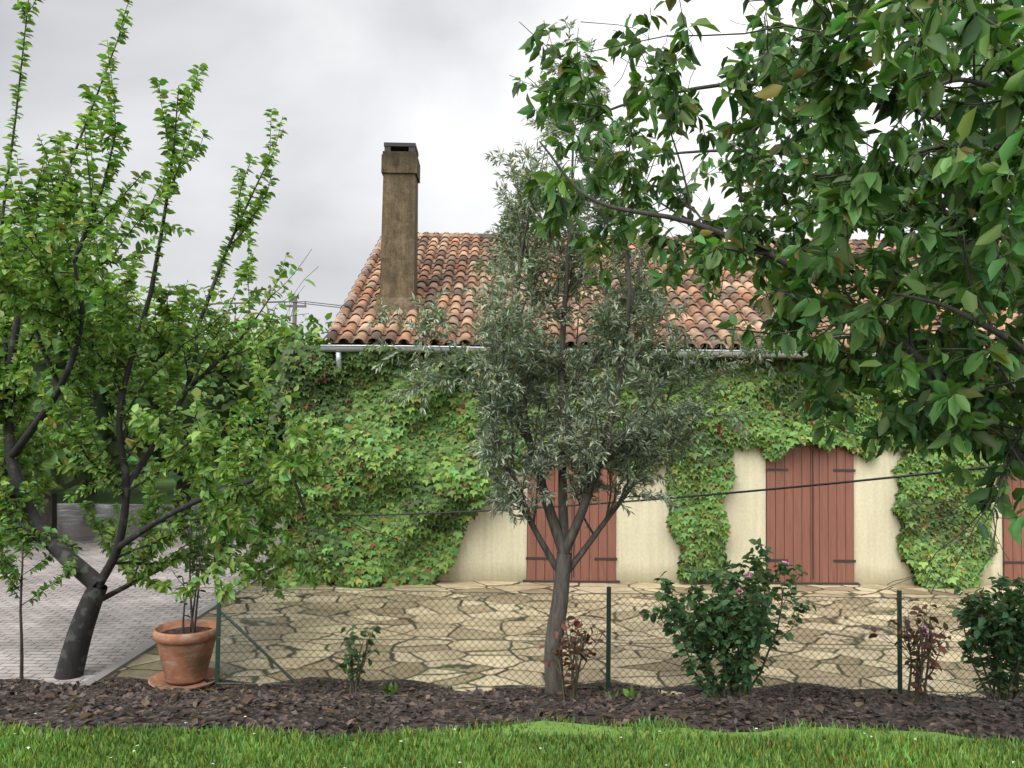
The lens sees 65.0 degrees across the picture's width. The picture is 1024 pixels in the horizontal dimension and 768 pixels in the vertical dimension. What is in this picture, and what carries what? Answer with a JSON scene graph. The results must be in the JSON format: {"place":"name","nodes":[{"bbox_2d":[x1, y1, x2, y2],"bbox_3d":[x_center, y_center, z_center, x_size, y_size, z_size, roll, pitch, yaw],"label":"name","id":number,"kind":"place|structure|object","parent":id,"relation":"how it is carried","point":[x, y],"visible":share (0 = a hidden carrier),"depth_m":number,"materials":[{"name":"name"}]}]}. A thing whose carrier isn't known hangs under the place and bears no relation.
{"place":"outdoors","nodes":[
{"label":"outdoors","id":0,"kind":"place"},
{"bbox_2d":[0,499,210,678],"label":"plant","id":1,"kind":"object","parent":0,"point":[9,559],"depth_m":7.35,"materials":[{"name":"green plant"}]},
{"bbox_2d":[29,461,275,505],"bbox_3d":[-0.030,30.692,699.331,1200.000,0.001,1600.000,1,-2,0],"label":"hedge","id":2,"kind":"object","parent":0,"point":[168,483],"depth_m":24.19,"materials":[{"name":"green plant"}]},
{"bbox_2d":[0,503,282,684],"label":"brick driveway","id":3,"kind":"structure","parent":2,"relation":"on","point":[129,619],"depth_m":10.14,"materials":[{"name":"grey brick"}]},
{"bbox_2d":[0,205,334,543],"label":"trees","id":4,"kind":"object","parent":2,"relation":"on","point":[238,376],"depth_m":17.24,"materials":[{"name":"green plant"}]},
{"bbox_2d":[79,561,279,685],"bbox_3d":[-3.780,2.976,14.252,0.100,0.050,14.280,1,-2,0],"label":"drive kerb","id":5,"kind":"object","parent":2,"relation":"on","point":[125,660],"visible":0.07,"depth_m":8.03,"materials":[{"name":"grey concrete"}]},
{"bbox_2d":[136,296,345,336],"bbox_3d":[-9.533,-0.055,35.031,93.077,7.600,0.294,1,-2,-12],"label":"utility pole","id":6,"kind":"object","parent":2,"relation":"on","point":[294,306],"visible":0.27,"depth_m":35.10,"materials":[{"name":"grey"}]},
{"bbox_2d":[0,677,1023,745],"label":"mulch bed","id":7,"kind":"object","parent":2,"relation":"on","point":[295,720],"depth_m":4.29,"materials":[{"name":"brown wood"}]},
{"bbox_2d":[148,619,222,690],"bbox_3d":[-2.957,2.456,7.307,0.630,0.501,0.630,1,-2,0],"label":"terracotta pot","id":8,"kind":"object","parent":7,"relation":"on","point":[185,659],"visible":0.81,"depth_m":7.14,"materials":[{"name":"orange ceramic"}]},
{"bbox_2d":[161,626,212,633],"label":"potting soil","id":9,"kind":"structure","parent":8,"relation":"on","point":[186,630],"depth_m":7.42,"materials":[{"name":"brown soil"}]},
{"bbox_2d":[0,0,434,679],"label":"plum tree","id":10,"kind":"object","parent":7,"relation":"on","point":[114,326],"depth_m":7.30,"materials":[{"name":"green plant"}]},
{"bbox_2d":[364,16,788,695],"bbox_3d":[0.603,-0.227,6.851,3.690,5.632,2.211,1,-2,0],"label":"olive tree","id":11,"kind":"object","parent":7,"relation":"on","point":[515,408],"depth_m":6.59,"materials":[{"name":"green plant"}]},
{"bbox_2d":[173,585,1023,693],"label":"chain link fence","id":12,"kind":"object","parent":7,"relation":"on","point":[608,665],"visible":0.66,"depth_m":7.21,"materials":[{"name":"green"}]},
{"bbox_2d":[339,538,1023,705],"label":"rose","id":13,"kind":"object","parent":7,"relation":"on","point":[750,622],"depth_m":6.37,"materials":[{"name":"green plant"}]},
{"bbox_2d":[435,441,1002,584],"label":"house walls","id":14,"kind":"structure","parent":2,"relation":"on","point":[647,549],"depth_m":12.04,"materials":[{"name":"beige paint"}]},
{"bbox_2d":[274,338,1023,588],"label":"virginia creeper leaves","id":15,"kind":"object","parent":14,"relation":"attached to","point":[429,453],"visible":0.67,"depth_m":11.76,"materials":[{"name":"green plant"}]},
{"bbox_2d":[331,239,989,357],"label":"roof deck","id":16,"kind":"structure","parent":14,"relation":"on","point":[388,341],"depth_m":12.07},
{"bbox_2d":[373,151,419,314],"bbox_3d":[-1.869,-2.376,13.302,0.760,2.885,0.860,1,-2,-1],"label":"chimney","id":17,"kind":"object","parent":16,"relation":"on","point":[400,171],"visible":0.87,"depth_m":13.17,"materials":[{"name":"stone"}]},
{"bbox_2d":[384,142,418,156],"bbox_3d":[-1.854,-3.887,13.498,0.520,0.150,0.530,1,-2,-1],"label":"chimney cap","id":18,"kind":"object","parent":17,"relation":"on","point":[395,146],"visible":0.56,"depth_m":13.24,"materials":[{"name":"grey metal"}]},
{"bbox_2d":[320,345,996,368],"bbox_3d":[5.085,1.241,11.874,15.720,3.402,0.496,1,-2,-1],"label":"gutter","id":19,"kind":"object","parent":16,"relation":"attached to","point":[338,349],"visible":0.21,"depth_m":11.61,"materials":[{"name":"silver metal"}]},
{"bbox_2d":[334,352,998,362],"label":"soffit","id":20,"kind":"structure","parent":16,"relation":"on","point":[745,358],"depth_m":11.87,"materials":[{"name":"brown wood"}]},
{"bbox_2d":[322,232,1023,348],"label":"roof tiles","id":21,"kind":"object","parent":16,"relation":"on","point":[711,312],"visible":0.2,"depth_m":13.58,"materials":[{"name":"orange tile"}]},
{"bbox_2d":[418,233,999,243],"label":"ridge tiles","id":22,"kind":"object","parent":16,"relation":"on","point":[461,235],"visible":0.16,"depth_m":17.59,"materials":[{"name":"tile"}]},
{"bbox_2d":[523,446,1013,585],"bbox_3d":[4.476,1.990,12.050,8.610,2.105,0.062,1,-2,-1],"label":"shutter recess","id":23,"kind":"object","parent":14,"relation":"attached to","point":[618,581],"visible":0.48,"depth_m":11.98,"materials":[{"name":"beige paint"}]},
{"bbox_2d":[527,444,1023,582],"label":"shutters","id":24,"kind":"object","parent":23,"relation":"attached to","point":[789,536],"visible":0.56,"depth_m":12.03,"materials":[{"name":"paint"}]},
{"bbox_2d":[526,450,1023,578],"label":"shutter hinges","id":25,"kind":"object","parent":24,"relation":"attached to","point":[781,560],"visible":0.7,"depth_m":12.02,"materials":[{"name":"black metal"}]},
{"label":"creeper backing","id":26,"kind":"object","parent":14,"relation":"attached to","visible":0},
{"bbox_2d":[160,464,1005,516],"bbox_3d":[-0.661,1.304,9.955,15.394,1.859,0.022,-1,-3,41],"label":"overhead cable","id":27,"kind":"object","parent":26,"relation":"attached to","point":[880,478],"visible":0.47,"depth_m":7.57,"materials":[{"name":"black plastic"}]},
{"bbox_2d":[0,713,1023,767],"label":"lawn","id":28,"kind":"structure","parent":0,"point":[547,726],"depth_m":3.75,"materials":[{"name":"green plant"}]},
{"bbox_2d":[0,0,1023,344],"label":"sky","id":29,"kind":"structure","parent":0,"point":[348,78],"materials":[{"name":"grey"}]},
{"bbox_2d":[107,573,1023,697],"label":"terrace paving","id":30,"kind":"structure","parent":0,"point":[147,665],"depth_m":9.02,"materials":[{"name":"beige stone"}]},
{"bbox_2d":[509,0,1023,595],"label":"cherry tree","id":31,"kind":"object","parent":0,"point":[984,184],"depth_m":3.61,"materials":[{"name":"green plant"}]}
]}

